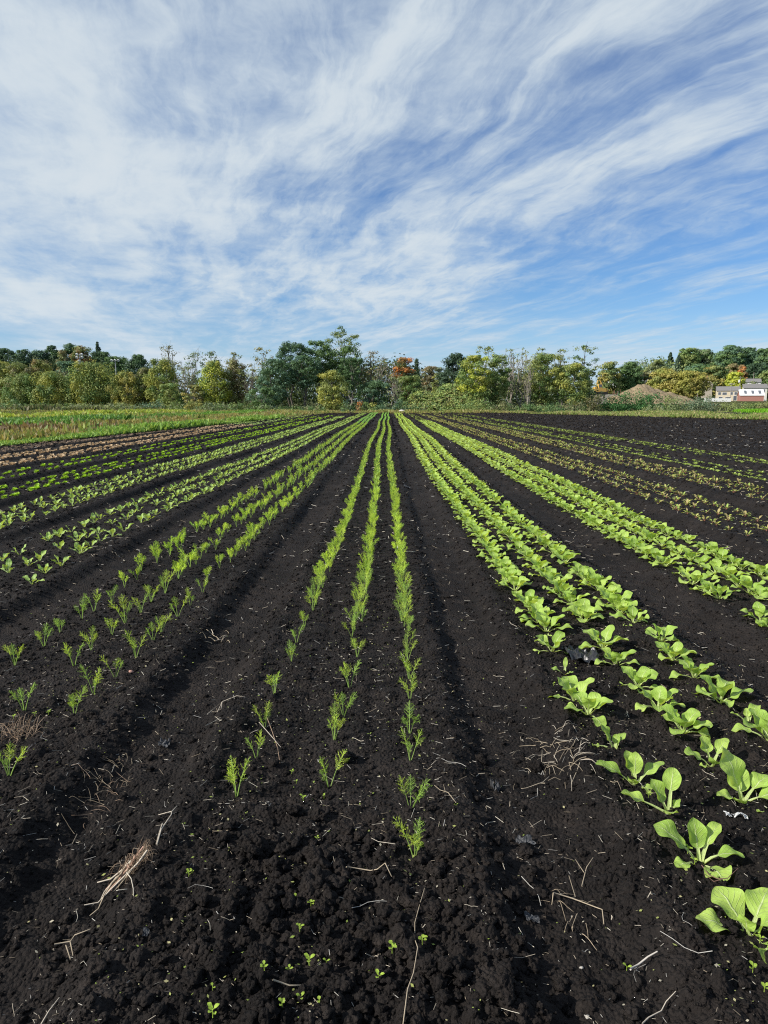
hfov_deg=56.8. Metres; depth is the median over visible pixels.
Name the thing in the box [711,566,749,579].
bok choy
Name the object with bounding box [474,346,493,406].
leafy tree
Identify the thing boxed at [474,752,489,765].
soil clod
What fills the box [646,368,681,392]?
leafy tree
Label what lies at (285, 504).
fennel plant
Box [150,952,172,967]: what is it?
soil clod
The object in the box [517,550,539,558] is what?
bok choy
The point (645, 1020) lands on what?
dry twig
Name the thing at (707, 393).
gabled house
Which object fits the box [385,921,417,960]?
soil clod
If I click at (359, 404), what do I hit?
bush
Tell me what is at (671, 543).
bok choy
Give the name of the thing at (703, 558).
bok choy
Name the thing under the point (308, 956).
weed seedling
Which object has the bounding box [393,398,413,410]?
bush
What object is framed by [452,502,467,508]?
bok choy
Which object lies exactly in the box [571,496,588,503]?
bok choy
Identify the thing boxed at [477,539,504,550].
bok choy
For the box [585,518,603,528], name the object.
bok choy
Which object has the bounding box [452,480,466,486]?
bok choy
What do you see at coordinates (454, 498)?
bok choy
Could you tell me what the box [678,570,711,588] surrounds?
bok choy
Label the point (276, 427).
lettuce rows
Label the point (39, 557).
young kale
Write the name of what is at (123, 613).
fennel plant
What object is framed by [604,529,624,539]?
bok choy
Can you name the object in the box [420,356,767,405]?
woods
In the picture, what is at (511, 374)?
bare tree
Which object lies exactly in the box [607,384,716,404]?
sand heap
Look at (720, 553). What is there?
bok choy
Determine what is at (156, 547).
fennel plant
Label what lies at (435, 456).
bok choy rows
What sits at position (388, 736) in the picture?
straw litter
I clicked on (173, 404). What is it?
bush
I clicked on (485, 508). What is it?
bok choy
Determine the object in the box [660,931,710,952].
straw stalk
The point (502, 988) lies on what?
soil clod
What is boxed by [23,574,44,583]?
young kale
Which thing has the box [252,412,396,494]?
fennel plant rows
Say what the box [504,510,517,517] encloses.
bok choy
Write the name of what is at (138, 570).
fennel plant
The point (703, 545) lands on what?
bok choy
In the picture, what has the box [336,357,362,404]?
leafy tree
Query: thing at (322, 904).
soil clod
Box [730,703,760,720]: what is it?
bok choy
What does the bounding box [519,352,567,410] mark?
leafy tree
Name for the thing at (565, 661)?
bok choy
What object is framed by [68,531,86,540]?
young kale
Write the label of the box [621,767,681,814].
bok choy
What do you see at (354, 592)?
fennel plant
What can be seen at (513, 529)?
bok choy
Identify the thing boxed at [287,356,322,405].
leafy tree
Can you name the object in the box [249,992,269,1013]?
soil clod
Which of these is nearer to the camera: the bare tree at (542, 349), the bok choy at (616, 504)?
the bok choy at (616, 504)
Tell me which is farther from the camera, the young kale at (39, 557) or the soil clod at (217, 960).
the young kale at (39, 557)
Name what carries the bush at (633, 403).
on the ground at (739, 402)
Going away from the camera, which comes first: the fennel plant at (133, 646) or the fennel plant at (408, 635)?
the fennel plant at (133, 646)
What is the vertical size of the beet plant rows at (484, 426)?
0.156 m
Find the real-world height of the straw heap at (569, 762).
0.120 m
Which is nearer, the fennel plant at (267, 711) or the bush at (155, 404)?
the fennel plant at (267, 711)
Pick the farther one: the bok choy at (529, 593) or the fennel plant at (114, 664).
the bok choy at (529, 593)
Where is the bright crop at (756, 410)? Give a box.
[733,408,767,412]
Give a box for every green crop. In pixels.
[0,412,182,425]
[177,409,268,414]
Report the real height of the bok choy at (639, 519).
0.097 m
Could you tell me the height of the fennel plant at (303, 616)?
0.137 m
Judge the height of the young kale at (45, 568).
0.090 m
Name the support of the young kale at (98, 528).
on the field soil
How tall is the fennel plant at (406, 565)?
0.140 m
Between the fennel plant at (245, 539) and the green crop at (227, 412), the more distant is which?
the green crop at (227, 412)
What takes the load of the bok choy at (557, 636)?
on the field soil
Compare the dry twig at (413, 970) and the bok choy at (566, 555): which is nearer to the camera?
the dry twig at (413, 970)
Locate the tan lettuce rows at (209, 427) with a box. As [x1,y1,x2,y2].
[191,415,307,429]
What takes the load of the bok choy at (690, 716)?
on the field soil
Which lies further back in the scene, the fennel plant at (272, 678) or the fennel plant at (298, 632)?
the fennel plant at (298, 632)
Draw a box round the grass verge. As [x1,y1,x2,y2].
[28,413,323,442]
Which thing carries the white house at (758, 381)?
on the ground at (739, 402)
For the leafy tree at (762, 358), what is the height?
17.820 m
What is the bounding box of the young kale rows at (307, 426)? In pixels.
[221,413,364,450]
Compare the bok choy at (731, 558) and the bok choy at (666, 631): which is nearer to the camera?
the bok choy at (666, 631)
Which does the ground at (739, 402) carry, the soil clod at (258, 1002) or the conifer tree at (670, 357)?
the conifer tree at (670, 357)
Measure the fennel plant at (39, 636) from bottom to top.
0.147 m
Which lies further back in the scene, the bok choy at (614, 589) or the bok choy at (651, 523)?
the bok choy at (651, 523)
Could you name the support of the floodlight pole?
on the ground at (739, 402)
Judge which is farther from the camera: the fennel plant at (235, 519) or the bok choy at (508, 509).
the bok choy at (508, 509)
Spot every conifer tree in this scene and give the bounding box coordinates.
[95,341,100,352]
[414,358,421,388]
[665,352,673,369]
[675,355,682,371]
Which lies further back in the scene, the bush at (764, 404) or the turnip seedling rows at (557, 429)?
the bush at (764, 404)
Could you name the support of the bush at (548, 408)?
on the ground at (739, 402)
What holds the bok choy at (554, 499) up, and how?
on the field soil
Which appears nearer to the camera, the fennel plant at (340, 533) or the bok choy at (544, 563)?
the bok choy at (544, 563)
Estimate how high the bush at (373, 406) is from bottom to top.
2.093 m
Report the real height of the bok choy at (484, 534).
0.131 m
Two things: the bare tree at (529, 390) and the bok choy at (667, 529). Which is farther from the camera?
the bare tree at (529, 390)
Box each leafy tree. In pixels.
[0,348,15,376]
[0,361,12,403]
[0,361,34,400]
[0,372,47,405]
[9,349,32,374]
[26,371,76,407]
[27,350,47,370]
[28,359,55,398]
[41,345,59,371]
[55,349,68,369]
[56,360,77,379]
[60,359,124,405]
[63,343,75,360]
[68,345,93,374]
[88,351,109,364]
[101,356,128,386]
[105,370,143,407]
[121,354,151,387]
[132,367,159,404]
[142,356,181,406]
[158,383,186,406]
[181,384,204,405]
[196,359,232,405]
[217,358,249,409]
[244,386,281,409]
[255,358,291,404]
[273,341,313,405]
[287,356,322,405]
[301,340,334,403]
[316,370,350,409]
[324,326,360,401]
[329,345,363,407]
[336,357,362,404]
[354,380,389,406]
[386,357,415,403]
[393,374,425,404]
[421,365,437,392]
[431,373,438,392]
[432,367,442,385]
[435,353,475,386]
[454,355,496,401]
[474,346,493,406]
[484,354,514,407]
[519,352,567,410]
[553,362,592,406]
[572,345,599,384]
[594,361,624,394]
[617,361,644,393]
[638,370,651,384]
[645,359,670,372]
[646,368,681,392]
[667,370,713,399]
[675,347,701,367]
[684,363,711,374]
[698,349,714,365]
[703,365,729,397]
[711,344,747,365]
[725,363,738,373]
[725,372,747,388]
[737,364,748,378]
[743,347,758,363]
[745,362,766,379]
[751,348,767,369]
[752,370,767,394]
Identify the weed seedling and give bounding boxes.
[207,1002,218,1017]
[260,960,267,970]
[278,998,284,1005]
[304,953,314,965]
[375,969,384,977]
[388,940,396,948]
[418,934,427,944]
[749,961,756,972]
[761,982,767,991]
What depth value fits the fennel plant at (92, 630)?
4.38 m
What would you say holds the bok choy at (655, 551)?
on the field soil
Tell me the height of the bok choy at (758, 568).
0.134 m
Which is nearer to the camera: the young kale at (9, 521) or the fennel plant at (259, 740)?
the fennel plant at (259, 740)
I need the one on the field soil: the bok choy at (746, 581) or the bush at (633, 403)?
the bok choy at (746, 581)
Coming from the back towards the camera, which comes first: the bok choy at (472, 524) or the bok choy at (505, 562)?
the bok choy at (472, 524)
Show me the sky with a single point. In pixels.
(428, 181)
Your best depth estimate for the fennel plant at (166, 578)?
5.70 m
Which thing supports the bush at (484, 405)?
on the grass headland
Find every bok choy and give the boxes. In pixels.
[437,486,453,492]
[443,495,459,503]
[445,493,461,499]
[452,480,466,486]
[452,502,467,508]
[452,505,464,511]
[454,509,470,515]
[454,510,475,521]
[457,485,470,490]
[457,515,474,521]
[460,488,475,496]
[462,518,476,526]
[463,522,480,530]
[465,520,483,528]
[466,525,486,534]
[469,527,491,536]
[470,498,487,506]
[472,530,494,542]
[473,503,489,508]
[473,536,491,546]
[474,482,487,489]
[476,546,505,561]
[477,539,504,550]
[479,506,494,513]
[479,511,494,519]
[482,492,497,498]
[485,551,504,561]
[486,513,503,524]
[486,517,508,524]
[488,494,502,502]
[488,519,508,526]
[488,556,513,567]
[490,559,517,568]
[491,523,510,532]
[493,500,513,508]
[495,564,523,579]
[495,576,532,596]
[496,568,521,582]
[497,525,512,534]
[498,526,521,539]
[499,530,521,541]
[502,508,513,514]
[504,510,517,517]
[506,541,530,550]
[507,535,530,546]
[509,514,528,520]
[510,517,527,525]
[513,589,543,605]
[515,545,535,558]
[515,595,549,612]
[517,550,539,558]
[518,521,533,529]
[518,603,555,624]
[522,525,541,532]
[522,528,548,539]
[522,554,547,566]
[525,526,545,537]
[525,611,572,635]
[527,558,549,567]
[528,563,551,575]
[532,534,557,544]
[533,630,568,653]
[535,567,563,579]
[536,489,547,496]
[536,541,564,552]
[537,537,555,546]
[541,492,554,499]
[542,480,553,486]
[542,573,576,594]
[546,495,560,502]
[546,580,580,596]
[548,497,562,503]
[549,675,594,701]
[550,545,572,557]
[552,551,578,564]
[552,657,572,674]
[553,486,568,492]
[553,591,589,605]
[554,477,568,483]
[561,505,579,512]
[562,598,602,616]
[563,481,575,488]
[564,691,612,726]
[567,494,579,501]
[567,605,603,622]
[568,562,587,577]
[568,565,596,580]
[571,485,585,491]
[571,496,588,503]
[571,509,585,517]
[576,512,596,520]
[577,489,591,494]
[578,569,606,585]
[578,574,620,593]
[579,625,627,648]
[581,500,598,507]
[581,502,600,511]
[581,515,603,525]
[584,490,597,497]
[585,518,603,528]
[591,506,603,513]
[592,724,625,748]
[593,496,604,502]
[593,585,624,599]
[594,525,614,532]
[594,647,639,665]
[595,590,637,606]
[595,750,664,792]
[596,510,612,518]
[597,497,610,504]
[601,499,620,509]
[601,511,616,519]
[601,526,618,537]
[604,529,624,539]
[604,600,640,615]
[606,503,627,509]
[606,514,623,522]
[609,517,625,526]
[611,531,630,544]
[613,605,648,625]
[615,507,630,514]
[617,520,637,527]
[619,522,635,530]
[619,666,657,688]
[620,535,641,548]
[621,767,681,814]
[623,511,641,520]
[623,537,648,549]
[628,526,643,535]
[632,543,653,554]
[634,515,647,521]
[635,529,653,540]
[635,545,659,559]
[635,686,685,711]
[638,530,661,541]
[639,517,653,524]
[639,548,669,563]
[643,520,660,528]
[645,623,679,641]
[651,522,673,532]
[651,536,675,545]
[652,555,681,566]
[653,817,744,880]
[655,641,696,661]
[657,526,673,535]
[661,541,681,550]
[661,704,712,737]
[667,545,691,555]
[668,530,684,539]
[669,656,719,678]
[672,566,693,577]
[676,534,698,543]
[677,548,702,560]
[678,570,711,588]
[684,736,728,767]
[687,555,710,566]
[689,541,709,554]
[689,578,719,591]
[691,675,753,707]
[696,886,767,963]
[698,542,729,555]
[698,559,731,575]
[703,582,740,598]
[710,549,735,560]
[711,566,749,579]
[717,747,767,811]
[721,555,743,566]
[726,574,747,586]
[729,559,751,569]
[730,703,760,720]
[731,576,764,594]
[731,708,767,740]
[740,601,767,626]
[745,585,767,599]
[746,563,767,579]
[755,618,767,626]
[759,592,767,597]
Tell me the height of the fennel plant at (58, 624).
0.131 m
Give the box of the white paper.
[732,812,747,818]
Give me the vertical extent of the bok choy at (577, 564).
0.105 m
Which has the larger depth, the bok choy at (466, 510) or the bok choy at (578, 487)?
the bok choy at (578, 487)
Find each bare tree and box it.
[53,368,70,396]
[156,344,181,382]
[171,365,198,400]
[179,346,204,401]
[202,351,221,399]
[222,352,245,398]
[238,365,260,404]
[247,347,273,401]
[351,350,387,408]
[363,359,395,400]
[384,374,402,407]
[503,348,517,404]
[511,348,528,407]
[521,353,536,403]
[531,347,553,397]
[548,349,571,408]
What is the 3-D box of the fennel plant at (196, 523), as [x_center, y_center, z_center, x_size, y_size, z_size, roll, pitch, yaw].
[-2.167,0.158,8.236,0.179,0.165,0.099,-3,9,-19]
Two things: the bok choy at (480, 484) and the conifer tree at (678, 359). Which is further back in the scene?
the conifer tree at (678, 359)
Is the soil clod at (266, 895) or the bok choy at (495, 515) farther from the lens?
the bok choy at (495, 515)
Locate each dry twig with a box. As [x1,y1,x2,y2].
[41,997,59,1023]
[54,929,90,959]
[156,806,176,844]
[207,696,242,714]
[273,979,299,985]
[346,863,391,876]
[403,888,424,1023]
[552,877,603,923]
[575,858,592,885]
[629,951,657,970]
[642,991,675,1023]
[701,865,737,881]
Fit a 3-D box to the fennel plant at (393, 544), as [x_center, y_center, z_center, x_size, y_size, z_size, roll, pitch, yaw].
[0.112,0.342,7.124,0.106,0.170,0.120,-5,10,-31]
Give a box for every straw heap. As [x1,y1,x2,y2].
[62,758,143,832]
[203,629,229,643]
[513,725,621,791]
[515,720,588,751]
[542,889,596,949]
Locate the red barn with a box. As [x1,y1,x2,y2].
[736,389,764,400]
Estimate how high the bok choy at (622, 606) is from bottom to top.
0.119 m
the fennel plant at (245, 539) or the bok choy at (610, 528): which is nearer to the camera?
the fennel plant at (245, 539)
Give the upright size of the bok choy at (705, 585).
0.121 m
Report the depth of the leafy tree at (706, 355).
415.90 m
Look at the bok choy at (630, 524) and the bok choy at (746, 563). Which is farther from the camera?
the bok choy at (630, 524)
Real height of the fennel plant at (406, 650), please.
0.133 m
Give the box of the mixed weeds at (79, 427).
[0,410,327,439]
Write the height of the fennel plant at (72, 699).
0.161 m
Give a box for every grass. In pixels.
[0,408,534,412]
[0,410,70,414]
[0,410,324,440]
[511,410,767,419]
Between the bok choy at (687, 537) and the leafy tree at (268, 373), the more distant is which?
the leafy tree at (268, 373)
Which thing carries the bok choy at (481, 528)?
on the field soil
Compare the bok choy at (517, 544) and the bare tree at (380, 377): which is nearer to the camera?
the bok choy at (517, 544)
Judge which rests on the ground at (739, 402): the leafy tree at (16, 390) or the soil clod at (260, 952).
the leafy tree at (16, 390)
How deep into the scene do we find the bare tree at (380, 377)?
118.94 m
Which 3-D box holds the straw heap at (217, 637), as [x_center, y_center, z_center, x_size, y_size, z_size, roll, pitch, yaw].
[-1.076,0.816,4.753,0.262,0.094,0.274,0,9,0]
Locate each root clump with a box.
[0,712,56,745]
[84,837,158,915]
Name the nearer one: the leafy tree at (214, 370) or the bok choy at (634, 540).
the bok choy at (634, 540)
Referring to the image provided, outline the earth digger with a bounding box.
[593,380,607,394]
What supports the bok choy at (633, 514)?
on the field soil
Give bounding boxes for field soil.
[0,412,767,1023]
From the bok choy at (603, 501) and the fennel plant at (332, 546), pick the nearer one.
the fennel plant at (332, 546)
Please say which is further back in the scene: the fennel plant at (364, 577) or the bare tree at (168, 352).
the bare tree at (168, 352)
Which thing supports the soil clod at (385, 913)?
on the field soil
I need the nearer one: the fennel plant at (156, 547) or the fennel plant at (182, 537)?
the fennel plant at (156, 547)
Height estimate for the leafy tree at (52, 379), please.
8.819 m
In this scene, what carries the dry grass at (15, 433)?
on the grass verge
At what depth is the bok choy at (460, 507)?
9.83 m
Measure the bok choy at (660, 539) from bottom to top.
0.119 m
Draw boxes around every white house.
[742,384,767,400]
[745,379,761,383]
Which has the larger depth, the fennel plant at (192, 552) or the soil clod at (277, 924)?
the fennel plant at (192, 552)
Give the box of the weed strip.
[0,414,286,445]
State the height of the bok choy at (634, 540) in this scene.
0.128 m
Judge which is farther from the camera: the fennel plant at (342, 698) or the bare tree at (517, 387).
the bare tree at (517, 387)
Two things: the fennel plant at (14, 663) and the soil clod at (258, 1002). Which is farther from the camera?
the fennel plant at (14, 663)
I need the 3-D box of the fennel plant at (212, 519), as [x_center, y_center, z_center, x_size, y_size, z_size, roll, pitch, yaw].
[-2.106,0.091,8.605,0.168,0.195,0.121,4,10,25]
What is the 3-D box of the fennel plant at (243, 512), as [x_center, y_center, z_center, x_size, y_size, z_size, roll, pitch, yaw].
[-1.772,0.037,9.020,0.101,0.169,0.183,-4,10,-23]
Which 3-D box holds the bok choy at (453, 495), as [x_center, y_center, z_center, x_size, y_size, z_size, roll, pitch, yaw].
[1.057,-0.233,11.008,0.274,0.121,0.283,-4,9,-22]
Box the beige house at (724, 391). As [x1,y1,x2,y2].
[715,386,740,400]
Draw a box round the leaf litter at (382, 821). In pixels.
[10,599,767,1021]
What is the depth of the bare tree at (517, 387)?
121.63 m
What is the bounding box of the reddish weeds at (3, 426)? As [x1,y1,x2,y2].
[0,420,117,430]
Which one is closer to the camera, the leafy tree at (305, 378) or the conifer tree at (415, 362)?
the leafy tree at (305, 378)
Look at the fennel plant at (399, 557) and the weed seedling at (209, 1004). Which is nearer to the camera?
the weed seedling at (209, 1004)
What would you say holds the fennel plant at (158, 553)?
on the field soil
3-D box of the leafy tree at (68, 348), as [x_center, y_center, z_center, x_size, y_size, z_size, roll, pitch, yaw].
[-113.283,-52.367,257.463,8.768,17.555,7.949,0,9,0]
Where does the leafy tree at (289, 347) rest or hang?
on the ground at (739, 402)
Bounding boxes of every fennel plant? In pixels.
[0,742,27,775]
[2,643,25,665]
[9,683,37,710]
[34,623,52,646]
[53,618,64,631]
[63,642,84,666]
[68,684,87,713]
[74,598,86,618]
[80,625,96,649]
[80,664,102,693]
[85,588,99,610]
[99,654,123,676]
[104,617,118,634]
[106,584,118,600]
[108,594,131,622]
[118,570,128,587]
[122,629,147,656]
[128,564,141,578]
[131,593,148,612]
[134,553,145,570]
[144,584,159,602]
[146,622,161,638]
[149,545,160,561]
[150,541,161,556]
[154,612,171,631]
[159,569,176,592]
[164,536,172,554]
[169,596,189,616]
[172,532,186,547]
[172,551,185,574]
[172,563,186,578]
[173,533,181,548]
[178,547,194,566]
[189,519,203,531]
[193,543,206,556]
[193,550,199,564]
[203,512,216,526]
[203,566,211,581]
[215,553,223,567]
[217,506,225,518]
[224,755,251,797]
[226,548,233,562]
[231,513,238,526]
[231,540,240,555]
[240,508,247,519]
[240,536,248,550]
[245,531,252,545]
[245,729,264,757]
[246,522,258,535]
[247,528,259,539]
[252,700,271,727]
[265,671,281,693]
[280,500,286,511]
[286,641,295,660]
[291,623,304,641]
[300,611,308,626]
[305,588,320,603]
[307,585,317,610]
[310,577,321,592]
[313,563,328,576]
[313,564,324,580]
[313,576,324,588]
[317,560,325,574]
[319,749,349,786]
[321,551,336,564]
[323,549,331,562]
[327,542,338,550]
[327,703,344,739]
[332,692,356,715]
[338,529,345,539]
[339,660,361,686]
[342,615,357,636]
[344,605,358,627]
[351,582,364,601]
[351,601,363,617]
[351,638,367,656]
[352,589,366,605]
[353,604,367,621]
[356,570,370,587]
[357,564,370,579]
[359,553,370,562]
[359,557,372,573]
[361,560,368,577]
[362,534,370,546]
[364,542,374,558]
[392,538,400,553]
[392,566,405,577]
[392,816,424,857]
[394,531,403,540]
[394,600,412,620]
[395,541,407,555]
[395,558,409,572]
[395,570,412,588]
[395,579,408,599]
[395,596,405,614]
[396,589,412,608]
[397,552,405,564]
[397,726,422,759]
[398,652,419,678]
[399,672,417,697]
[399,774,429,806]
[400,610,407,625]
[402,700,420,733]
[403,639,417,659]
[404,627,415,645]
[405,615,413,628]
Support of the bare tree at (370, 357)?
on the ground at (739, 402)
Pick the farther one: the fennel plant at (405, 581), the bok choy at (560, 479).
the bok choy at (560, 479)
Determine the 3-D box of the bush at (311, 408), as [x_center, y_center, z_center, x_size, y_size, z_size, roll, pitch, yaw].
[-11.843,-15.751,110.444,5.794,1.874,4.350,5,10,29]
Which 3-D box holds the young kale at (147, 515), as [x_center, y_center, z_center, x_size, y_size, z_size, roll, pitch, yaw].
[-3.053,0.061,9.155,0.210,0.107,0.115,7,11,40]
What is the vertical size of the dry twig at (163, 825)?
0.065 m
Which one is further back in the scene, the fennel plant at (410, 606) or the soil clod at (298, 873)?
the fennel plant at (410, 606)
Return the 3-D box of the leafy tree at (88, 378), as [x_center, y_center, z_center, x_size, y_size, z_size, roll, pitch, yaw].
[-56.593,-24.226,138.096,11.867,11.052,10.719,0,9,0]
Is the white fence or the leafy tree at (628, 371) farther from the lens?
the white fence
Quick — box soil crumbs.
[0,412,767,1023]
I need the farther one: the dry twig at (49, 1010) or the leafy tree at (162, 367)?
the leafy tree at (162, 367)
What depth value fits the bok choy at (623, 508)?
9.67 m
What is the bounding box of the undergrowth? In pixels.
[6,401,591,411]
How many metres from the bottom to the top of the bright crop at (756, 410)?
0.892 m
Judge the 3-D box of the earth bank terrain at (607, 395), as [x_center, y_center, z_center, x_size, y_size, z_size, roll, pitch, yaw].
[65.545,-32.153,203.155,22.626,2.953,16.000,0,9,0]
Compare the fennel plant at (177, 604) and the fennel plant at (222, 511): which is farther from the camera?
the fennel plant at (222, 511)
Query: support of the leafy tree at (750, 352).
on the ground at (739, 402)
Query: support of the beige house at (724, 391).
on the ground at (739, 402)
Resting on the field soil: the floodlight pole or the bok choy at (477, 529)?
the bok choy at (477, 529)
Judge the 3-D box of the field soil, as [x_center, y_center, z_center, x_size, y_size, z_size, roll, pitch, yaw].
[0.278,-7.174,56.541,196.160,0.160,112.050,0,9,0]
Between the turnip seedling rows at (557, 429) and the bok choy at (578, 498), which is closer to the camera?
the bok choy at (578, 498)
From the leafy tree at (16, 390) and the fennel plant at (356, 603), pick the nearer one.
the fennel plant at (356, 603)
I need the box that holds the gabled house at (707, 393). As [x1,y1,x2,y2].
[701,376,712,397]
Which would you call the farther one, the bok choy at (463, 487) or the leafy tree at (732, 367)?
the leafy tree at (732, 367)
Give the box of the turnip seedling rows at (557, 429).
[405,413,633,440]
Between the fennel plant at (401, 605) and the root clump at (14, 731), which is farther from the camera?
the fennel plant at (401, 605)
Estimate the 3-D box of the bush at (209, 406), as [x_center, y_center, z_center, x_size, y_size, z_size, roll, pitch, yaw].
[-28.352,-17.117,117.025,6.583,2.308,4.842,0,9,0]
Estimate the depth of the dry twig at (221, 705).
3.57 m
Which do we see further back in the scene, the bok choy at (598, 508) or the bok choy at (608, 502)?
the bok choy at (608, 502)
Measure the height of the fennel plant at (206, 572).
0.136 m
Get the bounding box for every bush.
[0,398,23,407]
[53,402,75,407]
[68,402,109,408]
[103,402,136,408]
[135,400,165,407]
[164,400,191,409]
[184,401,203,408]
[193,401,230,410]
[226,400,255,409]
[257,403,277,409]
[277,405,302,409]
[292,405,324,410]
[340,399,357,410]
[355,402,361,410]
[359,402,377,410]
[375,400,396,409]
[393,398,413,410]
[461,394,494,409]
[487,397,516,410]
[508,401,539,411]
[533,402,568,411]
[562,398,586,410]
[584,393,605,411]
[598,394,629,411]
[618,388,648,410]
[633,392,665,410]
[638,404,666,410]
[662,395,695,410]
[682,394,717,411]
[710,400,742,410]
[741,401,765,408]
[753,401,767,408]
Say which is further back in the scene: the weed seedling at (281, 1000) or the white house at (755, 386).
the white house at (755, 386)
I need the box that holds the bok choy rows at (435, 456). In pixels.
[394,412,544,473]
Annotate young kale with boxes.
[0,517,14,525]
[0,553,8,560]
[0,558,12,572]
[12,544,26,554]
[19,514,30,520]
[22,557,34,565]
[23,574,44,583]
[35,550,46,560]
[36,563,51,572]
[40,532,53,540]
[52,555,70,565]
[53,528,66,536]
[53,541,63,548]
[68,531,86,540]
[70,542,92,553]
[79,519,88,526]
[79,529,94,537]
[89,513,97,522]
[90,526,106,532]
[107,528,121,536]
[115,504,126,511]
[117,522,132,531]
[137,513,148,522]
[143,513,154,519]
[163,501,177,507]
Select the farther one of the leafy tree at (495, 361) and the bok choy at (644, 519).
the leafy tree at (495, 361)
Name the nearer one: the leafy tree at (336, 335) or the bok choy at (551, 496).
the bok choy at (551, 496)
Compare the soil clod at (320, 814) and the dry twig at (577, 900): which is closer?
the dry twig at (577, 900)
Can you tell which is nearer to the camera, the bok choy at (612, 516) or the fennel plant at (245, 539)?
the fennel plant at (245, 539)
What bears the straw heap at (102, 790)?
on the field soil
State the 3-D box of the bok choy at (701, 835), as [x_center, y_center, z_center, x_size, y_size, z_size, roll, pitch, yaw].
[1.042,1.104,2.321,0.264,0.131,0.203,0,9,0]
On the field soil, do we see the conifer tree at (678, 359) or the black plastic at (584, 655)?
the black plastic at (584, 655)
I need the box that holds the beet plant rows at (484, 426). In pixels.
[419,413,616,455]
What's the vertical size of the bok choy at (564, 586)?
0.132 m
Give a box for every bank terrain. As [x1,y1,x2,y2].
[413,389,472,410]
[591,394,662,404]
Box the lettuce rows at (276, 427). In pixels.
[219,415,331,433]
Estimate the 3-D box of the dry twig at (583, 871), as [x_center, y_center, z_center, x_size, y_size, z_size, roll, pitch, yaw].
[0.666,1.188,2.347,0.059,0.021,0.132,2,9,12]
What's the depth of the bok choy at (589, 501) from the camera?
10.30 m
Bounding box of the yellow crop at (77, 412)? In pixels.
[0,408,194,417]
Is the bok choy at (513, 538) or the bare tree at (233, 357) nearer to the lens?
the bok choy at (513, 538)
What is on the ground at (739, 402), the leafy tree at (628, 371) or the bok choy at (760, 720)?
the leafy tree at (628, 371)
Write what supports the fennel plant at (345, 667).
on the field soil
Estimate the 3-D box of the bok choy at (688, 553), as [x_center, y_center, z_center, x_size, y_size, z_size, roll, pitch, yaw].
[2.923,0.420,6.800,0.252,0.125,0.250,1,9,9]
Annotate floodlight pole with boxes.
[75,353,83,370]
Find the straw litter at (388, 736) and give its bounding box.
[0,420,767,1023]
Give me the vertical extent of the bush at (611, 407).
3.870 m
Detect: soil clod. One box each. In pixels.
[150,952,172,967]
[182,896,196,912]
[203,949,229,972]
[222,818,239,830]
[230,962,249,982]
[236,830,269,859]
[244,942,272,965]
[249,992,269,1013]
[256,886,285,903]
[270,917,285,932]
[271,840,293,855]
[286,805,304,815]
[291,868,303,883]
[294,983,317,1003]
[298,864,330,898]
[301,842,331,868]
[309,895,336,915]
[310,806,329,823]
[335,748,355,762]
[335,931,362,960]
[343,889,361,903]
[355,919,384,940]
[369,968,389,983]
[373,905,392,926]
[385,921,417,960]
[402,908,410,914]
[416,932,426,947]
[417,952,439,976]
[448,929,463,941]
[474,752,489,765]
[489,970,515,1006]
[528,758,546,772]
[549,992,568,1011]
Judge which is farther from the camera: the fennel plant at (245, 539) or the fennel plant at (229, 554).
the fennel plant at (245, 539)
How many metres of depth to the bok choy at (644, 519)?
8.83 m
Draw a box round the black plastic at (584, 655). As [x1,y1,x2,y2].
[561,644,602,662]
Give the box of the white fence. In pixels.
[704,398,730,401]
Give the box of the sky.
[0,0,767,402]
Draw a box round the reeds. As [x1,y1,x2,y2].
[0,404,193,410]
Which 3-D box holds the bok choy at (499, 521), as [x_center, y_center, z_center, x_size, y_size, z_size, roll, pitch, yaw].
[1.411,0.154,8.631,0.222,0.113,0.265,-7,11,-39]
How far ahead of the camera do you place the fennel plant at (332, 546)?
6.95 m
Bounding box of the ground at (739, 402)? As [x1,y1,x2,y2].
[0,393,767,411]
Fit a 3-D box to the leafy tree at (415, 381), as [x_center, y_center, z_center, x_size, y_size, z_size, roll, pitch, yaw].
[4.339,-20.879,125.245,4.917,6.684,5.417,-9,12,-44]
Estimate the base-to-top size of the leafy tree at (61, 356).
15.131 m
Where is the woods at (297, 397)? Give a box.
[2,353,605,410]
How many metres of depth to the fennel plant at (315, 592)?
5.27 m
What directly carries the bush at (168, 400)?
on the ground at (739, 402)
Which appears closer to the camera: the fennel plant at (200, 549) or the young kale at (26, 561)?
the young kale at (26, 561)
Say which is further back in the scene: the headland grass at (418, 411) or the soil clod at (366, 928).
the headland grass at (418, 411)
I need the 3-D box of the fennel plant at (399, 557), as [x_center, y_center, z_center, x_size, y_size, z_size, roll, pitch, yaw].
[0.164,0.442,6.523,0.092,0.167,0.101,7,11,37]
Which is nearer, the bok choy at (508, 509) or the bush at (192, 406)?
the bok choy at (508, 509)
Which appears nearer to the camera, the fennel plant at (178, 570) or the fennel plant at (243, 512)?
the fennel plant at (178, 570)

